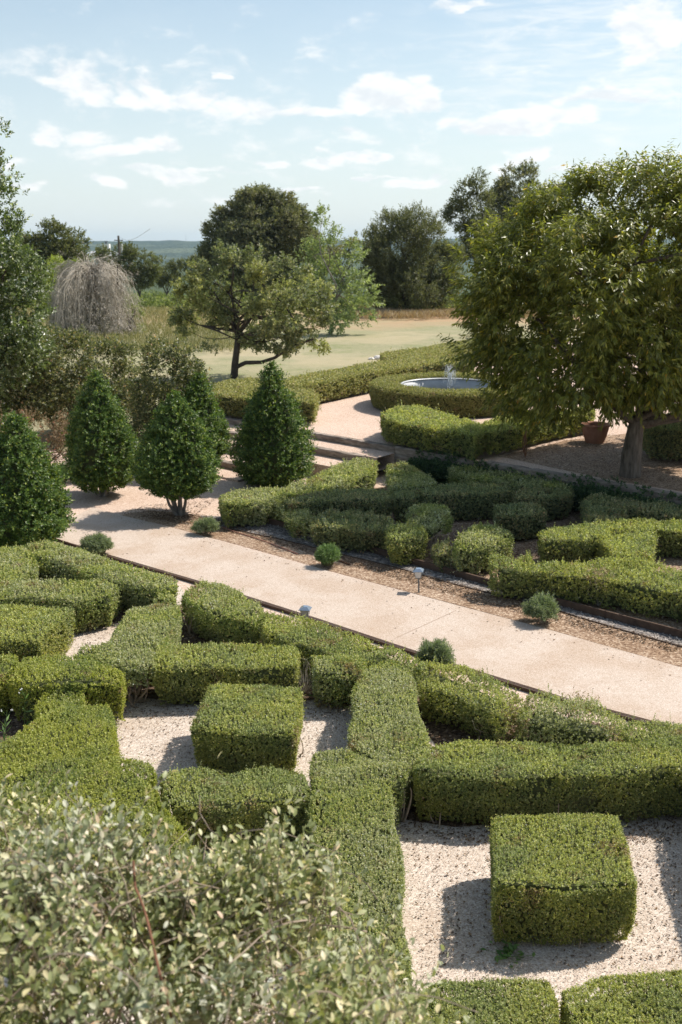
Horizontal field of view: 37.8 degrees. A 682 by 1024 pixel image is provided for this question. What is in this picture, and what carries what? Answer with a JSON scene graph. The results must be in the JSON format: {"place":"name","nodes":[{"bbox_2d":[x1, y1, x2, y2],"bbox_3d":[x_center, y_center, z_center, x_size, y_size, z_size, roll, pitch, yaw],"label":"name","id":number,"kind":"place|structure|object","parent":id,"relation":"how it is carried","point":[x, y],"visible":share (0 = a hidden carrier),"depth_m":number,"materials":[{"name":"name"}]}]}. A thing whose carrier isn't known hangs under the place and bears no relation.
{"place":"outdoors","nodes":[
{"label":"outdoors","id":0,"kind":"place"},
{"bbox_2d":[5,264,666,471],"bbox_3d":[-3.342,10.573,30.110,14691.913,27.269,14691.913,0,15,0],"label":"ground","id":1,"kind":"structure","parent":0,"point":[356,344],"depth_m":45.23,"materials":[{"name":"plant"}]},
{"bbox_2d":[8,215,94,289],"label":"distant tree","id":2,"kind":"object","parent":1,"relation":"on","point":[66,246],"visible":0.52,"depth_m":81.38,"materials":[{"name":"green plant"}]},
{"bbox_2d":[25,322,114,430],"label":"leafy shrub","id":3,"kind":"object","parent":1,"relation":"on","point":[78,372],"visible":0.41,"depth_m":25.66,"materials":[{"name":"green plant"}]},
{"bbox_2d":[35,243,144,338],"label":"dead weeping bush","id":4,"kind":"object","parent":1,"relation":"on","point":[79,301],"visible":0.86,"depth_m":48.05,"materials":[{"name":"grey plant"}]},
{"bbox_2d":[74,333,151,416],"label":"leafy shrub","id":5,"kind":"object","parent":1,"relation":"on","point":[116,350],"visible":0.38,"depth_m":26.79,"materials":[{"name":"green plant"}]},
{"bbox_2d":[3,305,242,352],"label":"meadow grass","id":6,"kind":"structure","parent":1,"relation":"on","point":[158,324],"depth_m":48.27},
{"bbox_2d":[115,240,163,296],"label":"distant tree","id":7,"kind":"object","parent":1,"relation":"on","point":[144,271],"visible":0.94,"depth_m":111.12,"materials":[{"name":"green plant"}]},
{"bbox_2d":[151,255,182,294],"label":"distant tree","id":8,"kind":"object","parent":1,"relation":"on","point":[165,278],"visible":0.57,"depth_m":126.09,"materials":[{"name":"green plant"}]},
{"bbox_2d":[165,252,215,294],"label":"distant tree","id":9,"kind":"object","parent":1,"relation":"on","point":[174,269],"visible":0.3,"depth_m":121.14,"materials":[{"name":"green plant"}]},
{"bbox_2d":[166,238,339,378],"bbox_3d":[-3.114,-6.770,33.500,5.748,4.715,3.683,6,16,20],"label":"oak tree","id":10,"kind":"object","parent":1,"relation":"on","point":[262,333],"visible":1,"depth_m":33.12,"materials":[{"name":"green plant"}]},
{"bbox_2d":[194,181,334,298],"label":"live oak","id":11,"kind":"object","parent":1,"relation":"on","point":[271,220],"visible":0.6,"depth_m":86.51,"materials":[{"name":"green plant"}]},
{"bbox_2d":[6,289,576,315],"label":"scrub","id":12,"kind":"object","parent":1,"relation":"on","point":[152,297],"visible":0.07,"depth_m":82.22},
{"bbox_2d":[215,417,395,481],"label":"garden steps","id":13,"kind":"structure","parent":1,"relation":"on","point":[334,449],"depth_m":22.73,"materials":[{"name":"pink stone"}]},
{"bbox_2d":[292,200,385,335],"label":"young tree","id":14,"kind":"object","parent":1,"relation":"on","point":[347,316],"visible":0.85,"depth_m":49.90,"materials":[{"name":"green plant"}]},
{"bbox_2d":[324,229,367,285],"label":"distant tree","id":15,"kind":"object","parent":1,"relation":"on","point":[338,248],"visible":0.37,"depth_m":94.75,"materials":[{"name":"green plant"}]},
{"bbox_2d":[56,538,679,734],"bbox_3d":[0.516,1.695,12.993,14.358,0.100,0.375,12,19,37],"label":"bed edging","id":16,"kind":"object","parent":1,"relation":"on","point":[512,685],"visible":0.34,"depth_m":13.36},
{"bbox_2d":[358,199,471,316],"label":"dark tree","id":17,"kind":"object","parent":1,"relation":"on","point":[403,278],"visible":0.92,"depth_m":63.90,"materials":[{"name":"green plant"}]},
{"bbox_2d":[438,166,507,297],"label":"skyline tree","id":18,"kind":"object","parent":1,"relation":"on","point":[449,209],"visible":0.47,"depth_m":76.29,"materials":[{"name":"green plant"}]},
{"bbox_2d":[474,156,576,262],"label":"skyline tree","id":19,"kind":"object","parent":1,"relation":"on","point":[506,194],"visible":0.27,"depth_m":83.02,"materials":[{"name":"green plant"}]},
{"bbox_2d":[395,446,681,509],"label":"timber retaining wall","id":20,"kind":"structure","parent":1,"relation":"on","point":[403,453],"depth_m":20.03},
{"bbox_2d":[406,447,681,511],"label":"creeper","id":21,"kind":"object","parent":20,"relation":"attached to","point":[437,472],"visible":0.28,"depth_m":19.34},
{"bbox_2d":[1,238,678,264],"bbox_3d":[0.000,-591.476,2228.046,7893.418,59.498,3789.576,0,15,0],"label":"hills","id":22,"kind":"structure","parent":0,"point":[173,249],"depth_m":2559.97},
{"bbox_2d":[0,0,681,240],"label":"sky","id":23,"kind":"structure","parent":0,"point":[129,118],"materials":[{"name":"blue"}]},
{"bbox_2d":[1,544,681,1023],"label":"gravel bed","id":24,"kind":"object","parent":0,"point":[469,850],"visible":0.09,"depth_m":8.00,"materials":[{"name":"gravel"}]},
{"bbox_2d":[0,703,35,750],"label":"soil strip","id":25,"kind":"object","parent":24,"relation":"on","point":[15,724],"depth_m":10.73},
{"bbox_2d":[0,651,20,715],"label":"box hedge","id":26,"kind":"object","parent":25,"relation":"on","point":[6,668],"visible":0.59,"depth_m":10.90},
{"bbox_2d":[1,647,131,721],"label":"box hedge","id":27,"kind":"object","parent":25,"relation":"on","point":[103,686],"visible":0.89,"depth_m":10.68,"materials":[{"name":"plant"}]},
{"bbox_2d":[0,541,41,591],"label":"box hedge","id":28,"kind":"object","parent":24,"relation":"on","point":[16,561],"visible":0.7,"depth_m":14.48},
{"bbox_2d":[0,601,75,666],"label":"hedge","id":29,"kind":"object","parent":24,"relation":"on","point":[26,633],"visible":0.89,"depth_m":12.11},
{"bbox_2d":[0,410,78,551],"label":"cone shrub","id":30,"kind":"object","parent":24,"relation":"on","point":[31,507],"visible":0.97,"depth_m":16.34,"materials":[{"name":"green plant"}]},
{"bbox_2d":[30,685,87,728],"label":"box hedge","id":31,"kind":"object","parent":24,"relation":"on","point":[51,704],"visible":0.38,"depth_m":10.35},
{"bbox_2d":[0,570,121,633],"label":"box hedge","id":32,"kind":"object","parent":24,"relation":"on","point":[92,603],"visible":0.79,"depth_m":13.28,"materials":[{"name":"plant"}]},
{"bbox_2d":[0,701,195,957],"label":"box hedge","id":33,"kind":"object","parent":24,"relation":"on","point":[83,745],"visible":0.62,"depth_m":8.82,"materials":[{"name":"plant"}]},
{"bbox_2d":[26,538,181,612],"bbox_3d":[-3.548,0.945,14.527,3.355,0.688,1.028,9,18,31],"label":"box hedge","id":34,"kind":"object","parent":24,"relation":"on","point":[138,587],"visible":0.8,"depth_m":14.29,"materials":[{"name":"plant"}]},
{"bbox_2d":[77,646,156,708],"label":"box hedge","id":35,"kind":"object","parent":24,"relation":"on","point":[137,668],"visible":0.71,"depth_m":11.12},
{"bbox_2d":[74,601,185,682],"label":"box hedge","id":36,"kind":"object","parent":24,"relation":"on","point":[152,627],"visible":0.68,"depth_m":12.02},
{"bbox_2d":[119,679,321,701],"bbox_3d":[-1.287,2.071,11.542,2.831,0.001,0.643,1,15,2],"label":"soil strip","id":37,"kind":"object","parent":24,"relation":"on","point":[151,694],"visible":0.06,"depth_m":11.47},
{"bbox_2d":[144,639,303,704],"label":"box hedge","id":38,"kind":"object","parent":37,"relation":"on","point":[183,676],"visible":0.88,"depth_m":11.09,"materials":[{"name":"plant"}]},
{"bbox_2d":[157,761,315,849],"bbox_3d":[-0.924,2.548,8.617,1.446,0.645,0.814,0,15,0],"label":"box hedge","id":39,"kind":"object","parent":24,"relation":"on","point":[258,798],"visible":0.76,"depth_m":8.43,"materials":[{"name":"plant"}]},
{"bbox_2d":[0,751,477,1023],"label":"silvery shrub","id":40,"kind":"object","parent":24,"relation":"on","point":[200,935],"visible":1,"depth_m":3.42,"materials":[{"name":"green plant"}]},
{"bbox_2d":[189,681,306,776],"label":"hedge","id":41,"kind":"object","parent":24,"relation":"on","point":[242,728],"visible":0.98,"depth_m":9.61,"materials":[{"name":"plant"}]},
{"bbox_2d":[306,649,367,711],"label":"box hedge","id":42,"kind":"object","parent":24,"relation":"on","point":[333,681],"visible":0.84,"depth_m":11.01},
{"bbox_2d":[254,607,427,692],"bbox_3d":[-0.071,1.677,11.912,2.625,0.648,0.957,10,18,32],"label":"box hedge","id":43,"kind":"object","parent":24,"relation":"on","point":[308,642],"visible":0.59,"depth_m":11.82,"materials":[{"name":"plant"}]},
{"bbox_2d":[303,746,413,1009],"bbox_3d":[0.155,2.765,7.818,0.956,0.645,3.036,0,15,0],"label":"box hedge","id":44,"kind":"object","parent":24,"relation":"on","point":[355,806],"visible":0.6,"depth_m":7.93,"materials":[{"name":"plant"}]},
{"bbox_2d":[69,615,681,976],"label":"leaf litter","id":45,"kind":"object","parent":24,"relation":"on","point":[487,840],"visible":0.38,"depth_m":8.75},
{"bbox_2d":[343,659,434,807],"bbox_3d":[0.457,2.175,10.046,0.882,0.634,2.532,0,15,0],"label":"box hedge","id":46,"kind":"object","parent":24,"relation":"on","point":[386,725],"visible":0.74,"depth_m":9.74,"materials":[{"name":"plant"}]},
{"bbox_2d":[179,605,636,744],"bbox_3d":[0.077,1.962,11.950,6.772,0.001,1.668,11,19,36],"label":"soil strip","id":47,"kind":"object","parent":24,"relation":"on","point":[458,732],"depth_m":10.64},
{"bbox_2d":[180,577,270,651],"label":"box hedge","id":48,"kind":"object","parent":47,"relation":"on","point":[218,613],"visible":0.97,"depth_m":12.84,"materials":[{"name":"plant"}]},
{"bbox_2d":[413,655,528,746],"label":"box hedge","id":49,"kind":"object","parent":47,"relation":"on","point":[455,701],"visible":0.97,"depth_m":10.52,"materials":[{"name":"plant"}]},
{"bbox_2d":[509,683,631,754],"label":"box hedge","id":50,"kind":"object","parent":47,"relation":"on","point":[545,724],"visible":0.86,"depth_m":9.99,"materials":[{"name":"plant"}]},
{"bbox_2d":[410,974,564,1023],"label":"box hedge","id":51,"kind":"object","parent":24,"relation":"on","point":[524,1005],"visible":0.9,"depth_m":6.12,"materials":[{"name":"plant"}]},
{"bbox_2d":[481,935,535,966],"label":"weed","id":52,"kind":"object","parent":24,"relation":"on","point":[509,948],"visible":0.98,"depth_m":7.23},
{"bbox_2d":[402,797,650,826],"bbox_3d":[2.308,2.707,9.169,3.641,0.001,0.691,0,15,0],"label":"soil strip","id":53,"kind":"object","parent":24,"relation":"on","point":[414,817],"visible":0.09,"depth_m":8.94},
{"bbox_2d":[407,733,681,828],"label":"box hedge","id":54,"kind":"object","parent":24,"relation":"on","point":[484,781],"visible":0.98,"depth_m":8.80,"materials":[{"name":"plant"}]},
{"bbox_2d":[485,811,638,948],"bbox_3d":[1.676,2.805,7.646,1.203,0.658,1.088,0,15,0],"label":"hedge","id":55,"kind":"object","parent":24,"relation":"on","point":[557,882],"visible":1,"depth_m":7.30,"materials":[{"name":"plant"}]},
{"bbox_2d":[557,964,681,1023],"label":"box hedge","id":56,"kind":"object","parent":24,"relation":"on","point":[659,1001],"visible":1,"depth_m":6.13,"materials":[{"name":"plant"}]},
{"bbox_2d":[618,713,681,750],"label":"box hedge","id":57,"kind":"object","parent":24,"relation":"on","point":[657,728],"visible":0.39,"depth_m":9.60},
{"bbox_2d":[37,449,666,751],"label":"garden floor","id":58,"kind":"structure","parent":0,"point":[128,498],"depth_m":19.94,"materials":[{"name":"pink stone"}]},
{"bbox_2d":[0,116,57,432],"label":"tall tree","id":59,"kind":"object","parent":58,"relation":"on","point":[18,343],"visible":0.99,"depth_m":23.18,"materials":[{"name":"green plant"}]},
{"bbox_2d":[0,329,71,431],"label":"leafy shrub","id":60,"kind":"object","parent":58,"relation":"on","point":[37,399],"visible":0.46,"depth_m":24.82,"materials":[{"name":"green plant"}]},
{"bbox_2d":[0,400,71,463],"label":"leafy shrub","id":61,"kind":"object","parent":58,"relation":"on","point":[56,440],"visible":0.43,"depth_m":21.71,"materials":[{"name":"green plant"}]},
{"bbox_2d":[79,531,114,554],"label":"bush","id":62,"kind":"object","parent":58,"relation":"on","point":[99,543],"visible":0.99,"depth_m":16.40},
{"bbox_2d":[61,366,143,496],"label":"cone shrub","id":63,"kind":"object","parent":58,"relation":"on","point":[98,455],"visible":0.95,"depth_m":19.86,"materials":[{"name":"green plant"}]},
{"bbox_2d":[121,332,218,439],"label":"leafy shrub","id":64,"kind":"object","parent":58,"relation":"on","point":[152,391],"visible":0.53,"depth_m":22.23,"materials":[{"name":"green plant"}]},
{"bbox_2d":[121,389,224,515],"bbox_3d":[-3.170,-1.086,18.776,1.941,2.470,1.847,0,15,0],"label":"cone shrub","id":65,"kind":"object","parent":58,"relation":"on","point":[173,463],"visible":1,"depth_m":18.38,"materials":[{"name":"green plant"}]},
{"bbox_2d":[180,369,234,461],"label":"cone shrub","id":66,"kind":"object","parent":58,"relation":"on","point":[197,398],"visible":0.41,"depth_m":21.79,"materials":[{"name":"green plant"}]},
{"bbox_2d":[220,360,318,487],"bbox_3d":[-1.550,-1.852,21.119,2.156,2.739,1.984,0,15,0],"label":"cone shrub","id":67,"kind":"object","parent":58,"relation":"on","point":[272,440],"visible":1,"depth_m":20.76,"materials":[{"name":"green plant"}]},
{"bbox_2d":[121,510,681,666],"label":"mulch strip","id":68,"kind":"object","parent":58,"relation":"on","point":[638,647],"visible":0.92,"depth_m":14.86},
{"bbox_2d":[189,514,220,534],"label":"bush","id":69,"kind":"object","parent":68,"relation":"on","point":[206,525],"visible":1,"depth_m":17.63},
{"bbox_2d":[314,542,341,566],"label":"bush","id":70,"kind":"object","parent":68,"relation":"on","point":[326,555],"visible":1,"depth_m":15.87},
{"bbox_2d":[521,590,559,622],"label":"bush","id":71,"kind":"object","parent":68,"relation":"on","point":[543,607],"visible":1,"depth_m":13.47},
{"bbox_2d":[411,636,457,669],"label":"bush","id":72,"kind":"object","parent":58,"relation":"on","point":[438,649],"visible":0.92,"depth_m":11.88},
{"bbox_2d":[202,516,681,644],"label":"grey gravel strip","id":73,"kind":"object","parent":58,"relation":"on","point":[411,568],"visible":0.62,"depth_m":15.76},
{"bbox_2d":[219,520,681,641],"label":"loose stones","id":74,"kind":"object","parent":73,"relation":"on","point":[449,576],"visible":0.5,"depth_m":15.74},
{"bbox_2d":[220,526,681,647],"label":"bed edging","id":75,"kind":"object","parent":58,"relation":"on","point":[463,586],"visible":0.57,"depth_m":15.10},
{"bbox_2d":[264,518,681,637],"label":"bed edging","id":76,"kind":"object","parent":58,"relation":"on","point":[641,623],"visible":0.53,"depth_m":14.10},
{"bbox_2d":[277,484,681,629],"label":"litter bed","id":77,"kind":"object","parent":58,"relation":"on","point":[676,562],"visible":0.11,"depth_m":16.80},
{"bbox_2d":[216,485,286,527],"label":"box hedge","id":78,"kind":"object","parent":77,"relation":"on","point":[252,507],"visible":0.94,"depth_m":18.17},
{"bbox_2d":[273,495,313,539],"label":"box hedge","id":79,"kind":"object","parent":77,"relation":"on","point":[296,522],"visible":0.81,"depth_m":17.59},
{"bbox_2d":[276,452,380,499],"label":"box hedge","id":80,"kind":"object","parent":77,"relation":"on","point":[357,473],"visible":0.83,"depth_m":20.04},
{"bbox_2d":[280,486,394,525],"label":"box hedge","id":81,"kind":"object","parent":77,"relation":"on","point":[363,500],"visible":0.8,"depth_m":18.25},
{"bbox_2d":[303,503,395,552],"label":"box hedge","id":82,"kind":"object","parent":77,"relation":"on","point":[351,530],"visible":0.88,"depth_m":16.72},
{"bbox_2d":[124,500,681,652],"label":"bark litter","id":83,"kind":"object","parent":77,"relation":"on","point":[432,581],"visible":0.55,"depth_m":15.55,"materials":[{"name":"brown wood"}]},
{"bbox_2d":[390,487,422,521],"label":"box hedge","id":84,"kind":"object","parent":77,"relation":"on","point":[404,500],"visible":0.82,"depth_m":18.48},
{"bbox_2d":[382,518,433,564],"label":"box hedge","id":85,"kind":"object","parent":77,"relation":"on","point":[407,542],"visible":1,"depth_m":16.02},
{"bbox_2d":[381,459,440,495],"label":"box hedge","id":86,"kind":"object","parent":77,"relation":"on","point":[402,475],"visible":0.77,"depth_m":19.88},
{"bbox_2d":[400,496,452,557],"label":"box hedge","id":87,"kind":"object","parent":77,"relation":"on","point":[434,519],"visible":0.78,"depth_m":16.85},
{"bbox_2d":[427,533,453,571],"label":"box hedge","id":88,"kind":"object","parent":77,"relation":"on","point":[443,553],"visible":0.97,"depth_m":15.73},
{"bbox_2d":[417,478,512,520],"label":"box hedge","id":89,"kind":"object","parent":77,"relation":"on","point":[469,500],"visible":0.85,"depth_m":18.56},
{"bbox_2d":[445,520,514,575],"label":"box hedge","id":90,"kind":"object","parent":77,"relation":"on","point":[473,550],"visible":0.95,"depth_m":15.60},
{"bbox_2d":[445,458,571,511],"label":"box hedge","id":91,"kind":"object","parent":77,"relation":"on","point":[457,474],"visible":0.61,"depth_m":19.97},
{"bbox_2d":[489,496,547,539],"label":"hedge","id":92,"kind":"object","parent":77,"relation":"on","point":[520,520],"visible":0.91,"depth_m":17.31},
{"bbox_2d":[510,480,577,520],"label":"box hedge","id":93,"kind":"object","parent":77,"relation":"on","point":[551,501],"visible":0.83,"depth_m":18.58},
{"bbox_2d":[535,519,614,565],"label":"box hedge","id":94,"kind":"object","parent":77,"relation":"on","point":[573,543],"visible":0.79,"depth_m":15.82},
{"bbox_2d":[482,545,681,622],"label":"box hedge","id":95,"kind":"object","parent":77,"relation":"on","point":[654,591],"visible":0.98,"depth_m":14.20,"materials":[{"name":"plant"}]},
{"bbox_2d":[575,491,632,525],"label":"box hedge","id":96,"kind":"object","parent":77,"relation":"on","point":[602,508],"visible":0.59,"depth_m":17.58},
{"bbox_2d":[590,515,661,556],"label":"box hedge","id":97,"kind":"object","parent":77,"relation":"on","point":[641,527],"visible":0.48,"depth_m":16.35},
{"bbox_2d":[597,530,660,568],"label":"box hedge","id":98,"kind":"object","parent":77,"relation":"on","point":[629,544],"visible":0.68,"depth_m":15.40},
{"bbox_2d":[615,493,681,524],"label":"box hedge","id":99,"kind":"object","parent":77,"relation":"on","point":[642,509],"visible":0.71,"depth_m":17.59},
{"bbox_2d":[652,517,681,557],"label":"box hedge","id":100,"kind":"object","parent":77,"relation":"on","point":[670,538],"visible":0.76,"depth_m":16.33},
{"bbox_2d":[58,508,681,725],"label":"path","id":101,"kind":"structure","parent":0,"point":[632,684],"depth_m":13.65,"materials":[{"name":"concrete"}]},
{"bbox_2d":[225,341,681,492],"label":"terrace gravel","id":102,"kind":"structure","parent":0,"point":[353,416],"depth_m":25.12,"materials":[{"name":"gravel"}]},
{"bbox_2d":[212,374,322,423],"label":"box hedge","id":103,"kind":"object","parent":102,"relation":"on","point":[233,403],"visible":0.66,"depth_m":26.11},
{"bbox_2d":[282,353,475,401],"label":"box hedge","id":104,"kind":"object","parent":102,"relation":"on","point":[343,382],"visible":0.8,"depth_m":30.26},
{"bbox_2d":[375,398,487,459],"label":"box hedge","id":105,"kind":"object","parent":102,"relation":"on","point":[420,426],"visible":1,"depth_m":21.82,"materials":[{"name":"plant"}]},
{"bbox_2d":[400,378,490,389],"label":"fountain pool","id":106,"kind":"structure","parent":102,"relation":"on","point":[450,383],"depth_m":29.26,"materials":[{"name":"stone"}]},
{"bbox_2d":[369,371,530,417],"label":"round hedge","id":107,"kind":"object","parent":102,"relation":"on","point":[386,392],"visible":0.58,"depth_m":26.33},
{"bbox_2d":[379,337,526,360],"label":"box hedge","id":108,"kind":"object","parent":102,"relation":"on","point":[440,349],"visible":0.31,"depth_m":37.34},
{"bbox_2d":[481,407,596,454],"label":"box hedge","id":109,"kind":"object","parent":102,"relation":"on","point":[507,438],"visible":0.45,"depth_m":21.98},
{"bbox_2d":[328,302,587,319],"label":"dry grass","id":110,"kind":"structure","parent":0,"point":[418,314],"depth_m":61.43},
{"bbox_2d":[503,434,681,490],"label":"terrace soil","id":111,"kind":"structure","parent":0,"point":[651,474],"depth_m":20.92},
{"bbox_2d":[436,138,681,477],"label":"fruit tree","id":112,"kind":"object","parent":111,"relation":"on","point":[633,307],"visible":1,"depth_m":17.79,"materials":[{"name":"green plant"}]},
{"bbox_2d":[494,433,681,487],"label":"fallen leaves","id":113,"kind":"object","parent":111,"relation":"on","point":[598,460],"visible":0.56,"depth_m":21.25,"materials":[{"name":"brown plant"}]},
{"bbox_2d":[582,421,609,443],"bbox_3d":[5.845,-1.818,22.896,0.673,0.440,0.673,0,15,0],"label":"terracotta pot","id":114,"kind":"object","parent":111,"relation":"on","point":[592,434],"visible":0.8,"depth_m":22.71,"materials":[{"name":"ceramic"}]},
{"bbox_2d":[642,412,681,461],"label":"box hedge","id":115,"kind":"object","parent":111,"relation":"on","point":[664,441],"visible":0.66,"depth_m":20.78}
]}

